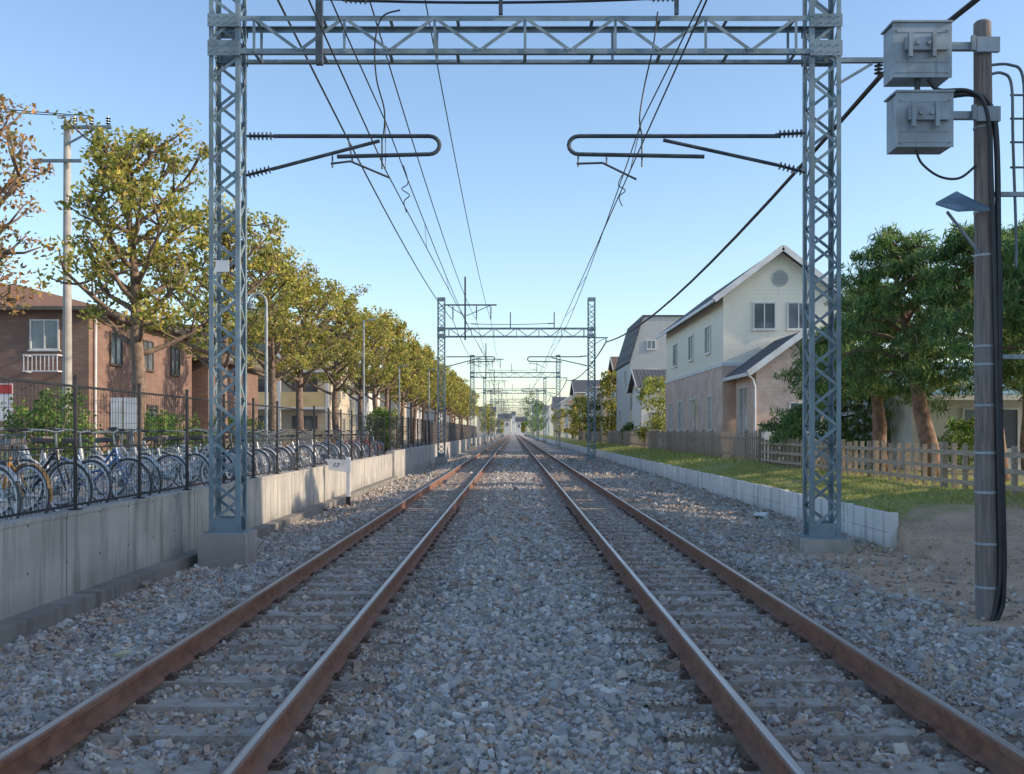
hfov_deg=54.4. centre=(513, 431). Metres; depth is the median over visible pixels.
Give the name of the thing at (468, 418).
pollarded tree
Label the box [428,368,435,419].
street lamp
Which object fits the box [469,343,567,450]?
catenary gantry
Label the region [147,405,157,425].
window
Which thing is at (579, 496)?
sleeper
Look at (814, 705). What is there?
sleeper
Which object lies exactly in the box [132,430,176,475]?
bicycle
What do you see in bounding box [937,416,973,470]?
shrub
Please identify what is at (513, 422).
building
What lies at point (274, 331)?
pollarded tree
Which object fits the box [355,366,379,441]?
house
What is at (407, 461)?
retaining wall
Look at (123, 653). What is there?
marker slab
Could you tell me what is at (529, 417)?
catenary gantry
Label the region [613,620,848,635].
sleeper
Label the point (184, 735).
sleeper
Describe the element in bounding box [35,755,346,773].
sleeper
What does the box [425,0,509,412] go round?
feeder wire
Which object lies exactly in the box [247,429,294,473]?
bicycle
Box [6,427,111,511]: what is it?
bicycle
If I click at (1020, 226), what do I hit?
broadleaf tree
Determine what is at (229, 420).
shrub
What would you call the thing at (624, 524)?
sleeper
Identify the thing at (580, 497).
sleeper
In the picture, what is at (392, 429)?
shrub
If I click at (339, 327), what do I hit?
pollarded tree
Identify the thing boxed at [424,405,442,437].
house
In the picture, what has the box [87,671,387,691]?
sleeper
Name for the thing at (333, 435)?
bicycle
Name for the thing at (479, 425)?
building
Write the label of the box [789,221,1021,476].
broadleaf tree
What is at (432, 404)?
pollarded tree
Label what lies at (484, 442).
catenary gantry
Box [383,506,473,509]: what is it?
sleeper
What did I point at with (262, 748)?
rail
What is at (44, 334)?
window
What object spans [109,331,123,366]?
window
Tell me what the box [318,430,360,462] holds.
bicycle
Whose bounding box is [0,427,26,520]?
bicycle
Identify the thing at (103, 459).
bicycle
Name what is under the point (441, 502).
sleeper
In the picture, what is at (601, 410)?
house
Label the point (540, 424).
roadside tree
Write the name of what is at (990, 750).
rail
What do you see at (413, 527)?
sleeper
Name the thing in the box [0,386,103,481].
shrub
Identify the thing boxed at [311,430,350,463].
bicycle
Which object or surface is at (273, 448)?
bicycle
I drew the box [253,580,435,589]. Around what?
sleeper
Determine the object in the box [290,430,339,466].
bicycle
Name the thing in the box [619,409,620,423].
window
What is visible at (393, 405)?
house
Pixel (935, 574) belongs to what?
fallen leaves
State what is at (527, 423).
roadside tree
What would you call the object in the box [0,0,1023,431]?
sky
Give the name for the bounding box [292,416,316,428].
window
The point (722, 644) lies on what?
sleeper
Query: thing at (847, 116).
feeder wire
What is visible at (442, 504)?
sleeper
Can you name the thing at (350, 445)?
bicycle
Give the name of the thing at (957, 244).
broadleaf tree
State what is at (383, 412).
shrub
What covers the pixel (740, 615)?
sleeper
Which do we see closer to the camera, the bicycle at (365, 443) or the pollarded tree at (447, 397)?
the bicycle at (365, 443)
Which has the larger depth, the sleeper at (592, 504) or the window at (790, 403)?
the window at (790, 403)
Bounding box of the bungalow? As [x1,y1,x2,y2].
[807,362,1021,469]
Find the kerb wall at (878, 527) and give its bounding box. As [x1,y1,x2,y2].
[537,437,897,549]
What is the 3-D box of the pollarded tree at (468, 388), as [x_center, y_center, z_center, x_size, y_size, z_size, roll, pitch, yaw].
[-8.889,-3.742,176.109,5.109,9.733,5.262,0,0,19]
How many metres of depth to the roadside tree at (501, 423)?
359.64 m
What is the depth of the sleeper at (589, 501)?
24.10 m
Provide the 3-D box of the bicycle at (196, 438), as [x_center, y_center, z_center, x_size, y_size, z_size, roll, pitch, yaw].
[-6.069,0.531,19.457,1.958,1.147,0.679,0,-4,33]
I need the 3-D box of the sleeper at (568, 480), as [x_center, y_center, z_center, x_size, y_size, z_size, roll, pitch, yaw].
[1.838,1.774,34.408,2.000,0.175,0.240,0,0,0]
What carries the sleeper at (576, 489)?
on the ground at (946, 530)
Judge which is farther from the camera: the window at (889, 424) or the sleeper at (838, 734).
the window at (889, 424)
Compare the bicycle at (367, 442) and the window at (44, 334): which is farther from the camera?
the bicycle at (367, 442)
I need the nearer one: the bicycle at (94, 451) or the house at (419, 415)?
the bicycle at (94, 451)
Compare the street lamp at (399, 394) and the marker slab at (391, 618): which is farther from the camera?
the street lamp at (399, 394)
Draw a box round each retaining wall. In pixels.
[0,454,391,620]
[386,437,482,478]
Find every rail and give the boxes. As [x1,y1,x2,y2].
[0,435,507,773]
[221,435,510,773]
[516,435,806,773]
[519,435,1023,773]
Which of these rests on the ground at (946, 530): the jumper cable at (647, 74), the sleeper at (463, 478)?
the sleeper at (463, 478)
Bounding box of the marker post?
[326,457,350,505]
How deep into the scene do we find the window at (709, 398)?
46.18 m
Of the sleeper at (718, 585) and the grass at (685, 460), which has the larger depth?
the grass at (685, 460)
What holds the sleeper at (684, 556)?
on the ground at (946, 530)
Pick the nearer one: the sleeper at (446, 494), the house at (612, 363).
the sleeper at (446, 494)
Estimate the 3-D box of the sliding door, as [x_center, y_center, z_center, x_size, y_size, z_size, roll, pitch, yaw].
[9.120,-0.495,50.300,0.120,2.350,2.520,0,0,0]
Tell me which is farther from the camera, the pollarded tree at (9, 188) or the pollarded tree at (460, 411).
the pollarded tree at (460, 411)
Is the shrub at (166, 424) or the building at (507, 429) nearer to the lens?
the shrub at (166, 424)
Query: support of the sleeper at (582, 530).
on the ground at (946, 530)
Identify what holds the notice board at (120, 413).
on the ground at (946, 530)
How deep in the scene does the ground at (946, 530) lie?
14.30 m
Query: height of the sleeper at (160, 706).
0.224 m
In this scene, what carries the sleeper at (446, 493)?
on the ground at (946, 530)
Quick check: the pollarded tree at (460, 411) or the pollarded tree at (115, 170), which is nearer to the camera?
the pollarded tree at (115, 170)
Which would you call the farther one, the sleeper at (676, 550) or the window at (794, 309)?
the window at (794, 309)
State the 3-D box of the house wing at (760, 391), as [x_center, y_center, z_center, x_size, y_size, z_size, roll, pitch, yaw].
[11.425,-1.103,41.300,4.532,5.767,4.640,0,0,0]
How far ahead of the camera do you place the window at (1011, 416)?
27.98 m
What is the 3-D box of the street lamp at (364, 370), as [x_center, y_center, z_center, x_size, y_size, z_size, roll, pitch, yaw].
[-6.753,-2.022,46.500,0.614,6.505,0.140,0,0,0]
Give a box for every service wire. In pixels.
[1,111,73,116]
[7,109,89,116]
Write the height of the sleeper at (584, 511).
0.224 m
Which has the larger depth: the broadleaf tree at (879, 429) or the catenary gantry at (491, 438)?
the catenary gantry at (491, 438)
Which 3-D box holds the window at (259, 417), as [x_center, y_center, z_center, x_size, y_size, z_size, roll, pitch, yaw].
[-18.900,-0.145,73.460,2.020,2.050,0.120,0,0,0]
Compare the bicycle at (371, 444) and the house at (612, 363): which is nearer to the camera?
the bicycle at (371, 444)
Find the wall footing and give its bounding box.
[0,476,397,645]
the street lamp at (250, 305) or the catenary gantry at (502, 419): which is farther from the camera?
the catenary gantry at (502, 419)
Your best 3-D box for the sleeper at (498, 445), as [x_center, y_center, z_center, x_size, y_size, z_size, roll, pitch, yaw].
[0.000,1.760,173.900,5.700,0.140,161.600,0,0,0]
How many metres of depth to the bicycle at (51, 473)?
12.60 m
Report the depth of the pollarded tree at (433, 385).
89.94 m
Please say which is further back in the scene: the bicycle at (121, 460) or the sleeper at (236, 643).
the bicycle at (121, 460)
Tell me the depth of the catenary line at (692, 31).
14.12 m
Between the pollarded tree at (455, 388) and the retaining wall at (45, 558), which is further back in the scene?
the pollarded tree at (455, 388)
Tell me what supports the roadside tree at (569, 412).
on the ground at (946, 530)
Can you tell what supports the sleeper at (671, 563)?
on the ground at (946, 530)
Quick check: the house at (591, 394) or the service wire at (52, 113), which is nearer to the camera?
the service wire at (52, 113)
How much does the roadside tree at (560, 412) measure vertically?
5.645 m
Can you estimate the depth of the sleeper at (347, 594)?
10.30 m
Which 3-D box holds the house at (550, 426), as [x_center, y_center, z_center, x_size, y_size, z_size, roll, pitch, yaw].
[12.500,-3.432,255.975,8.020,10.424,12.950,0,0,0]
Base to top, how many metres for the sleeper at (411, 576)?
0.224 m
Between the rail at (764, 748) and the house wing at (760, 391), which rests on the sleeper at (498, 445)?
the rail at (764, 748)
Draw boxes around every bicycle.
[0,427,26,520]
[0,428,52,517]
[0,428,92,515]
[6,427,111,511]
[11,430,64,489]
[35,427,152,505]
[80,430,141,482]
[81,427,161,499]
[93,428,191,496]
[130,429,208,492]
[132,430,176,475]
[142,428,234,488]
[169,429,256,484]
[170,428,234,485]
[170,430,207,472]
[190,430,270,481]
[215,429,278,479]
[226,429,275,477]
[233,429,292,474]
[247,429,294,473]
[257,430,312,471]
[269,430,316,469]
[275,429,329,468]
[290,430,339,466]
[301,430,339,464]
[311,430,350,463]
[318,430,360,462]
[322,431,364,460]
[332,430,368,458]
[337,430,380,455]
[350,430,381,455]
[353,430,382,457]
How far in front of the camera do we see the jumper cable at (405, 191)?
15.29 m
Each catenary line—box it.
[308,0,507,417]
[518,0,707,420]
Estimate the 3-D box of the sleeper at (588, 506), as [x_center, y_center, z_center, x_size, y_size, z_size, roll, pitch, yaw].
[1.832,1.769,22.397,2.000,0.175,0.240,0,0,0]
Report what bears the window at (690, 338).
in the house at (713, 340)
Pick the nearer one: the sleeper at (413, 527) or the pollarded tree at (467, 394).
the sleeper at (413, 527)
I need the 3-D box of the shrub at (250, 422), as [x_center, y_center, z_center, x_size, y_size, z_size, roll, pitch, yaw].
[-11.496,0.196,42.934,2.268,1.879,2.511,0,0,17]
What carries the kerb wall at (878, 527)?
on the ground at (946, 530)
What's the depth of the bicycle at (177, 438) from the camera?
18.53 m
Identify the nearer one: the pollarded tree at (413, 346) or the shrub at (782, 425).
the shrub at (782, 425)
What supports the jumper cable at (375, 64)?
hanging from the catenary gantry at (226, 540)
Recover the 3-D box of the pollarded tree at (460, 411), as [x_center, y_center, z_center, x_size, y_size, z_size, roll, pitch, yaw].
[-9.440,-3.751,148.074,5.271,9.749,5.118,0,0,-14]
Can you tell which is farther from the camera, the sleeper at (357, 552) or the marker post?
the marker post
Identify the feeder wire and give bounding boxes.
[277,0,499,407]
[370,3,504,405]
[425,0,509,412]
[537,78,881,409]
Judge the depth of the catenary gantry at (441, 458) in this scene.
59.10 m
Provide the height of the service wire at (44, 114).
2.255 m
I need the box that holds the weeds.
[652,477,892,550]
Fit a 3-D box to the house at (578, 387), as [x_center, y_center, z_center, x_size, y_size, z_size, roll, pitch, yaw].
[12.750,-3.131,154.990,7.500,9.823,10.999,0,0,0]
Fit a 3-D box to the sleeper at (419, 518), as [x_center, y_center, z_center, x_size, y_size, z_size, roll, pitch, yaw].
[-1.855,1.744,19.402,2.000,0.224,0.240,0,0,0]
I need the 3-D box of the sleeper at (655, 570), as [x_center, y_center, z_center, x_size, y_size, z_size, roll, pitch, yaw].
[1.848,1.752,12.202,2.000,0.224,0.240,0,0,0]
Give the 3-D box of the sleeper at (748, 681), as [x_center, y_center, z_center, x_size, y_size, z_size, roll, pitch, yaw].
[1.833,1.744,6.793,2.000,0.224,0.240,0,0,0]
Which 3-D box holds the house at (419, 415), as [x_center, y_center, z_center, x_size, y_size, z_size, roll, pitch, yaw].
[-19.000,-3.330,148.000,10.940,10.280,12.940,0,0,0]
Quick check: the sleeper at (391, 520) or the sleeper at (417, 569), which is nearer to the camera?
the sleeper at (417, 569)
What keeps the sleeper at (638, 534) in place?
on the ground at (946, 530)
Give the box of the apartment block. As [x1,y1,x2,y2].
[167,324,359,443]
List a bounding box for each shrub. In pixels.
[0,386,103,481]
[21,413,93,459]
[101,407,183,462]
[144,411,215,459]
[203,413,260,447]
[229,415,278,447]
[360,407,395,453]
[366,406,400,451]
[619,421,633,443]
[766,401,826,461]
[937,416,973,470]
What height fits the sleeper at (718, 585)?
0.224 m
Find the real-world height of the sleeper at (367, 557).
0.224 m
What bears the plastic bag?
on the ballast
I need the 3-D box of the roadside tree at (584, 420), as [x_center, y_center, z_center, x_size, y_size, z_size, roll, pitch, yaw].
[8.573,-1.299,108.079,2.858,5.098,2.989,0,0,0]
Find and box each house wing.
[192,350,264,448]
[626,369,665,443]
[723,331,825,458]
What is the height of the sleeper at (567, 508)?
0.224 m
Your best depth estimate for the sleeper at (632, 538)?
15.70 m
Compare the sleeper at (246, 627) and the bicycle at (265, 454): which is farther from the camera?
the bicycle at (265, 454)
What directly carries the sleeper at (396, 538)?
on the ground at (946, 530)
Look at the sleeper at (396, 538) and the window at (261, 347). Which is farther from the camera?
the window at (261, 347)
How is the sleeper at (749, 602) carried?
on the ground at (946, 530)
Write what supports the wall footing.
on the ground at (946, 530)
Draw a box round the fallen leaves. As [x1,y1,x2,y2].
[830,527,1023,642]
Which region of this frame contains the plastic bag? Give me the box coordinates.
[753,512,768,517]
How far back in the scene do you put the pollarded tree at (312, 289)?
46.08 m
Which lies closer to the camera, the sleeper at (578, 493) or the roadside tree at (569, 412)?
the sleeper at (578, 493)
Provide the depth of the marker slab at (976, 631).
8.68 m
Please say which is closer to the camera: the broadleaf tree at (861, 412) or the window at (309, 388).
the broadleaf tree at (861, 412)
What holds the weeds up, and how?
on the ground at (946, 530)
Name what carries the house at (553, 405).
on the ground at (946, 530)
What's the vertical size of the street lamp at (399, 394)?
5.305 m
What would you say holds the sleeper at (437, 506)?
on the ground at (946, 530)
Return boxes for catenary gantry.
[198,0,882,567]
[435,277,607,464]
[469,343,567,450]
[482,370,550,444]
[489,385,542,441]
[494,394,534,439]
[497,399,530,438]
[499,407,528,437]
[501,410,528,436]
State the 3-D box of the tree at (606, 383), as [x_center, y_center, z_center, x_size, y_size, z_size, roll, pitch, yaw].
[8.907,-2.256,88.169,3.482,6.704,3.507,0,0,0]
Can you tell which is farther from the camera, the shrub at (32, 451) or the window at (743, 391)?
the window at (743, 391)
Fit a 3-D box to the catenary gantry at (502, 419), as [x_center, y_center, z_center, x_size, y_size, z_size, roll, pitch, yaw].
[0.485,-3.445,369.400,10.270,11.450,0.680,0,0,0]
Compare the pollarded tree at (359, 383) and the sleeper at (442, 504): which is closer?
the sleeper at (442, 504)
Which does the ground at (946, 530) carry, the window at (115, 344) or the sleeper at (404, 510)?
the sleeper at (404, 510)
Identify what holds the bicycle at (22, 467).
on the ground at (946, 530)
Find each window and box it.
[27,319,60,350]
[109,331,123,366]
[109,402,122,435]
[143,339,154,371]
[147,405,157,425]
[170,346,180,376]
[247,342,264,354]
[258,379,268,391]
[258,416,268,428]
[292,379,317,391]
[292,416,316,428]
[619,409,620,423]
[624,370,626,385]
[646,340,656,349]
[652,412,664,430]
[669,402,672,430]
[672,343,677,367]
[677,401,682,430]
[687,334,693,361]
[704,325,710,355]
[706,395,712,430]
[739,386,748,436]
[751,302,777,330]
[786,302,808,330]
[789,402,821,432]
[884,409,893,447]
[962,408,1019,451]
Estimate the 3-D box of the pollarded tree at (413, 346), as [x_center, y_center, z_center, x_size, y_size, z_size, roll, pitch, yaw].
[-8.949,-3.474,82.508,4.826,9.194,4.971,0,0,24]
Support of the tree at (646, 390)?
on the ground at (946, 530)
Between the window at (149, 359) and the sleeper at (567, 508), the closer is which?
the sleeper at (567, 508)
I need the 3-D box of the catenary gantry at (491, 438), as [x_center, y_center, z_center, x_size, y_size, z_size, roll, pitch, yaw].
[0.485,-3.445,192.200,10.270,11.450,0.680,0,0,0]
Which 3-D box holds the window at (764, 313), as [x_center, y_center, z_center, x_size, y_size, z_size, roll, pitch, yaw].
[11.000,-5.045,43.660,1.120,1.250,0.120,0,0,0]
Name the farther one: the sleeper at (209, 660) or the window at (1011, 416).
the window at (1011, 416)
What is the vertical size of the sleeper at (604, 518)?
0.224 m
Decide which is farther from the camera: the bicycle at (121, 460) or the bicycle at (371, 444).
the bicycle at (371, 444)
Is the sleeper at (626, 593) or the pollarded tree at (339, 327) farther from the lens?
the pollarded tree at (339, 327)
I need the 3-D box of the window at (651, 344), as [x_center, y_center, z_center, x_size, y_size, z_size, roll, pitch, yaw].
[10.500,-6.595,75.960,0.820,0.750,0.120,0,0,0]
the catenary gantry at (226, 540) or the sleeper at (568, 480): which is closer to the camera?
the catenary gantry at (226, 540)
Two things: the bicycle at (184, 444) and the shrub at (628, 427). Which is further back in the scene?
the shrub at (628, 427)
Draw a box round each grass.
[568,440,764,467]
[688,462,1023,517]
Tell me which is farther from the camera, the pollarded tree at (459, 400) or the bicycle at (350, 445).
the pollarded tree at (459, 400)
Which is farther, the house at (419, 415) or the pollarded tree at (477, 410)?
the pollarded tree at (477, 410)
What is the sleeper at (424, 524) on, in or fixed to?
on the ground at (946, 530)
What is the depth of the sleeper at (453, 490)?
28.39 m
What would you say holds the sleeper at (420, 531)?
on the ground at (946, 530)
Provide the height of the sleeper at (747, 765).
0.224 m
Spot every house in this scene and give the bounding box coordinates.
[0,284,207,460]
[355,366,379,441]
[380,383,405,440]
[406,395,421,438]
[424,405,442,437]
[546,404,552,435]
[551,397,566,435]
[557,395,572,436]
[562,400,572,437]
[569,380,599,438]
[574,392,589,437]
[586,384,601,425]
[592,390,610,431]
[608,356,618,431]
[615,315,683,431]
[656,245,845,455]
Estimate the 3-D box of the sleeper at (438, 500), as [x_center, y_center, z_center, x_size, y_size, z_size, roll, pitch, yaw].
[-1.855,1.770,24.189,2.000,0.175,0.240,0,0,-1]
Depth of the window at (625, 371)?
78.97 m
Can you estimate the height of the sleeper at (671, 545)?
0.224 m
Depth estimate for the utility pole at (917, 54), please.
9.40 m
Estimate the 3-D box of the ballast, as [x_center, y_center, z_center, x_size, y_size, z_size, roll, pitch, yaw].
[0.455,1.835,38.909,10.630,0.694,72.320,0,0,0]
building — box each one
[477,407,496,433]
[497,414,511,435]
[511,412,515,434]
[515,417,527,434]
[531,405,547,434]
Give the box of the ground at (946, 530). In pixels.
[0,432,1023,773]
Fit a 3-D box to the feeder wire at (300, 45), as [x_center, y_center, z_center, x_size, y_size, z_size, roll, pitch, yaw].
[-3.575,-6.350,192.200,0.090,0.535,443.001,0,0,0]
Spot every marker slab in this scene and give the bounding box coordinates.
[113,650,144,657]
[376,616,406,621]
[956,626,999,635]
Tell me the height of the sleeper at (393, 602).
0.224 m
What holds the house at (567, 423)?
on the ground at (946, 530)
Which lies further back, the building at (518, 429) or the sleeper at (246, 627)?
the building at (518, 429)
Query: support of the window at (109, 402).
in the house at (31, 344)
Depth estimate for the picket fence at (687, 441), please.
45.80 m
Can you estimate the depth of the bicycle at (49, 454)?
18.13 m
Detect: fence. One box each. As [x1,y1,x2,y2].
[0,375,385,518]
[389,399,476,450]
[580,429,760,462]
[761,438,1023,495]
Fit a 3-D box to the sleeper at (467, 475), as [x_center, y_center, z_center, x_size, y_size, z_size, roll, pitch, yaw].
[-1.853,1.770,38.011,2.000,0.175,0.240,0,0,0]
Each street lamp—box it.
[247,293,267,467]
[362,318,375,441]
[398,365,407,446]
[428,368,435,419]
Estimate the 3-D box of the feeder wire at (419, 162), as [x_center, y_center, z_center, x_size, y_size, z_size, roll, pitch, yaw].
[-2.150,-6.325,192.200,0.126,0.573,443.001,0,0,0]
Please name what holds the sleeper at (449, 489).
on the ground at (946, 530)
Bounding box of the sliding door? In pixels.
[689,398,698,431]
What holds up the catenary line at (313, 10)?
hanging from the catenary gantry at (226, 540)
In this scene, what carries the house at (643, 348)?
on the ground at (946, 530)
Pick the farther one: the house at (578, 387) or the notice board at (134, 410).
the house at (578, 387)
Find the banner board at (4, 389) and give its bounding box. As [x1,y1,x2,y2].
[0,383,12,436]
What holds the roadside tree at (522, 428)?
on the ground at (946, 530)
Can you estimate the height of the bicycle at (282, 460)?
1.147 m
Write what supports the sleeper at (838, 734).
on the ground at (946, 530)
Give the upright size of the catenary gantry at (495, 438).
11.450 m
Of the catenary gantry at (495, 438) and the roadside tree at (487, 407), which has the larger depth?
the roadside tree at (487, 407)
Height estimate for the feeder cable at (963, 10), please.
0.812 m
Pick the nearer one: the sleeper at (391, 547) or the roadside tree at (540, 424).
the sleeper at (391, 547)
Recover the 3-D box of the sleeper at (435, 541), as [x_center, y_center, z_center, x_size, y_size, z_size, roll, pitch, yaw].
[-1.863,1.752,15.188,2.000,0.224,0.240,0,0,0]
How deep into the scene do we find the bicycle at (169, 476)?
16.39 m
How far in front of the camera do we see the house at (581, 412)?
134.55 m
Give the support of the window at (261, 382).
in the apartment block
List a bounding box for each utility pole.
[32,116,111,456]
[881,19,1023,620]
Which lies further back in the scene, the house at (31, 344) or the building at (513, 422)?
the building at (513, 422)
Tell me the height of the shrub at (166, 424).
1.915 m
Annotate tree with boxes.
[0,94,54,315]
[33,109,234,473]
[146,193,297,447]
[214,234,323,448]
[247,264,346,453]
[288,283,378,451]
[322,309,395,448]
[339,305,412,409]
[365,315,420,430]
[383,337,429,444]
[390,340,439,443]
[401,343,443,442]
[413,354,446,441]
[417,356,445,440]
[425,363,458,434]
[430,361,458,436]
[439,370,463,422]
[445,376,467,429]
[447,385,469,425]
[448,378,467,422]
[458,383,475,437]
[458,386,473,423]
[464,389,478,424]
[464,394,480,424]
[479,403,497,434]
[481,408,495,433]
[495,418,504,433]
[520,392,545,434]
[520,422,524,434]
[531,403,546,433]
[549,408,564,436]
[562,401,577,438]
[568,395,586,439]
[580,398,600,437]
[596,369,616,435]
[633,375,665,444]
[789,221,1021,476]
[923,214,1023,391]
[926,217,1023,469]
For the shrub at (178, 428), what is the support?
on the ground at (946, 530)
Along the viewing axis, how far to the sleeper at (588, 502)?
23.60 m
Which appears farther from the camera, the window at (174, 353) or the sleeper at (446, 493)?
the window at (174, 353)
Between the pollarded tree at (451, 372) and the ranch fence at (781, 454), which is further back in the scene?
the pollarded tree at (451, 372)
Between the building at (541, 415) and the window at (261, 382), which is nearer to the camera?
the window at (261, 382)
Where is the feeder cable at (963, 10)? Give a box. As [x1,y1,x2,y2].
[533,0,979,413]
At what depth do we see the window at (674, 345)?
56.44 m
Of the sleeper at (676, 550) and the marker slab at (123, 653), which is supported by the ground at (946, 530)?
the sleeper at (676, 550)
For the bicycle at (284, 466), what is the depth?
27.62 m
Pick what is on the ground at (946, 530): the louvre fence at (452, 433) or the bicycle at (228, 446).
the bicycle at (228, 446)
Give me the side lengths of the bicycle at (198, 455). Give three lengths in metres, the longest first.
1.958 x 1.147 x 0.679 m
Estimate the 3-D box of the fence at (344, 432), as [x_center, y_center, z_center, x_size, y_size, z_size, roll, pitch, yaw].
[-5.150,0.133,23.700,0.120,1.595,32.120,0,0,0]
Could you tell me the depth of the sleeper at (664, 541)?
15.10 m
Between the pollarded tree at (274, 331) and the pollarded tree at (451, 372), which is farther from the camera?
the pollarded tree at (451, 372)
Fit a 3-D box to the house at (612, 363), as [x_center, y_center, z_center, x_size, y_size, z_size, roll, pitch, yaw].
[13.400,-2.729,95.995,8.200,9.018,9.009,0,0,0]
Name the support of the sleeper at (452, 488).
on the ground at (946, 530)
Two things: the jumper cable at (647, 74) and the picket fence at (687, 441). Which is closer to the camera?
the jumper cable at (647, 74)
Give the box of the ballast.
[0,452,1023,773]
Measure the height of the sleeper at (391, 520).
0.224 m
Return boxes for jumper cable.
[374,9,399,133]
[401,165,409,212]
[618,175,625,205]
[639,12,657,133]
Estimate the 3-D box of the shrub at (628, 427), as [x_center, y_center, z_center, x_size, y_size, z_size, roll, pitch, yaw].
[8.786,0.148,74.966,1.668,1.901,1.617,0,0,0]
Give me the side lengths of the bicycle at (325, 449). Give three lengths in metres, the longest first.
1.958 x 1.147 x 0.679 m
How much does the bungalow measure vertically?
4.026 m
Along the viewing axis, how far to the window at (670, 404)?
57.62 m
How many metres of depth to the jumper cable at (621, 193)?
15.29 m
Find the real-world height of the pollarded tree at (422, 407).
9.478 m
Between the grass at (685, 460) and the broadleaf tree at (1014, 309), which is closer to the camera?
the broadleaf tree at (1014, 309)
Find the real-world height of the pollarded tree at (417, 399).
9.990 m
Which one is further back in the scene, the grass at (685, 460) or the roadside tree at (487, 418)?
the roadside tree at (487, 418)
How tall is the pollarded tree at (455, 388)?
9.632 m
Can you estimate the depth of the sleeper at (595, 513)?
20.49 m
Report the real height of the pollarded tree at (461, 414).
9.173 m
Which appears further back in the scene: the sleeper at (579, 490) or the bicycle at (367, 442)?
the bicycle at (367, 442)
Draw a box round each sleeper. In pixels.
[0,720,365,747]
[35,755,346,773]
[51,693,381,715]
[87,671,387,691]
[123,651,397,671]
[154,635,407,651]
[180,621,416,635]
[201,608,421,621]
[220,597,424,610]
[239,588,433,600]
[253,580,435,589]
[265,572,439,581]
[280,565,445,573]
[290,559,447,566]
[300,553,450,560]
[310,548,453,555]
[321,543,455,549]
[325,539,456,544]
[332,535,458,540]
[338,531,460,536]
[347,527,464,532]
[351,524,464,529]
[357,521,466,525]
[362,518,464,522]
[366,515,467,519]
[375,513,470,516]
[376,510,472,514]
[379,509,473,511]
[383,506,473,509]
[387,506,475,507]
[391,504,475,505]
[396,500,476,501]
[397,502,476,503]
[403,496,479,496]
[403,497,478,498]
[403,499,479,499]
[407,494,481,495]
[409,493,479,493]
[413,490,483,491]
[416,489,484,489]
[417,488,484,488]
[432,479,488,479]
[434,478,488,478]
[440,475,488,475]
[483,438,543,449]
[538,480,595,480]
[543,489,611,489]
[543,490,612,491]
[544,493,617,494]
[545,488,608,488]
[545,494,618,495]
[547,496,604,496]
[547,499,627,500]
[548,497,625,498]
[549,501,631,501]
[549,502,630,503]
[550,506,636,507]
[551,504,637,505]
[552,506,643,509]
[554,508,647,512]
[554,511,646,514]
[556,513,654,516]
[558,515,661,519]
[559,518,665,522]
[561,521,669,525]
[562,524,675,528]
[566,531,688,536]
[567,527,680,532]
[568,535,694,540]
[568,538,698,544]
[571,543,708,550]
[573,548,716,555]
[578,559,732,567]
[579,553,725,560]
[583,565,747,573]
[587,572,761,581]
[588,580,772,589]
[597,587,789,599]
[600,598,806,610]
[603,608,822,623]
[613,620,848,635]
[618,635,871,650]
[627,650,901,667]
[635,670,934,691]
[648,693,978,716]
[665,720,1023,748]
[679,756,991,773]
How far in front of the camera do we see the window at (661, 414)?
69.98 m
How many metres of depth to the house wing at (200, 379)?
50.20 m
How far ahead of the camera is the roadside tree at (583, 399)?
127.43 m
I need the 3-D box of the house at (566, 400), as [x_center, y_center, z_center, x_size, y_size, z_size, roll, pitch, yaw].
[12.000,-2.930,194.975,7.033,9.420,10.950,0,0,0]
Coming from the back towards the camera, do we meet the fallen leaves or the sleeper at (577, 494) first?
the sleeper at (577, 494)
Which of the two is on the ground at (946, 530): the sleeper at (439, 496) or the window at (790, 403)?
the sleeper at (439, 496)
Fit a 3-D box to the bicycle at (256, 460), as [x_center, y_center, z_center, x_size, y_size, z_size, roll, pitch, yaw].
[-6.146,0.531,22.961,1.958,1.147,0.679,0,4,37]
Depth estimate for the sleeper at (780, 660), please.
7.31 m
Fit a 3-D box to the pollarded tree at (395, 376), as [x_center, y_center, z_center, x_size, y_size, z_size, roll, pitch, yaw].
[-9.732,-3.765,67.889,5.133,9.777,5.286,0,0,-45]
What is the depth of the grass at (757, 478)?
20.54 m
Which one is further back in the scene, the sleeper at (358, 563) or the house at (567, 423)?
the house at (567, 423)
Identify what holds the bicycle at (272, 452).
on the ground at (946, 530)
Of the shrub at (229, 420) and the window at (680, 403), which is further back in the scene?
the window at (680, 403)
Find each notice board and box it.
[111,398,121,476]
[123,398,136,448]
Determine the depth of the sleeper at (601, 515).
19.99 m
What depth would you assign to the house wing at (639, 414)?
71.70 m
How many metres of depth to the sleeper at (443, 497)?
25.38 m
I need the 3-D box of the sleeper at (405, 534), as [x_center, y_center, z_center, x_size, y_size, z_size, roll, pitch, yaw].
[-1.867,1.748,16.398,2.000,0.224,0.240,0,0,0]
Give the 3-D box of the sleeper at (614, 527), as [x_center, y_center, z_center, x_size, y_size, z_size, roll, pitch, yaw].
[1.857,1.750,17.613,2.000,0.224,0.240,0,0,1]
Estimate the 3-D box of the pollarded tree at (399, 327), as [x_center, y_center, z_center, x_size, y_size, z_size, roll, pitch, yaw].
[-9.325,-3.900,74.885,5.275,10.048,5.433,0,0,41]
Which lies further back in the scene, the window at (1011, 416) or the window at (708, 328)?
the window at (708, 328)
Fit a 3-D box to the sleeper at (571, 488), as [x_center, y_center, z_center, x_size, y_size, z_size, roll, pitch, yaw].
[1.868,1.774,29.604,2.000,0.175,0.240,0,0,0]
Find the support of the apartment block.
on the ground at (946, 530)
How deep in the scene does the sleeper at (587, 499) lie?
24.70 m

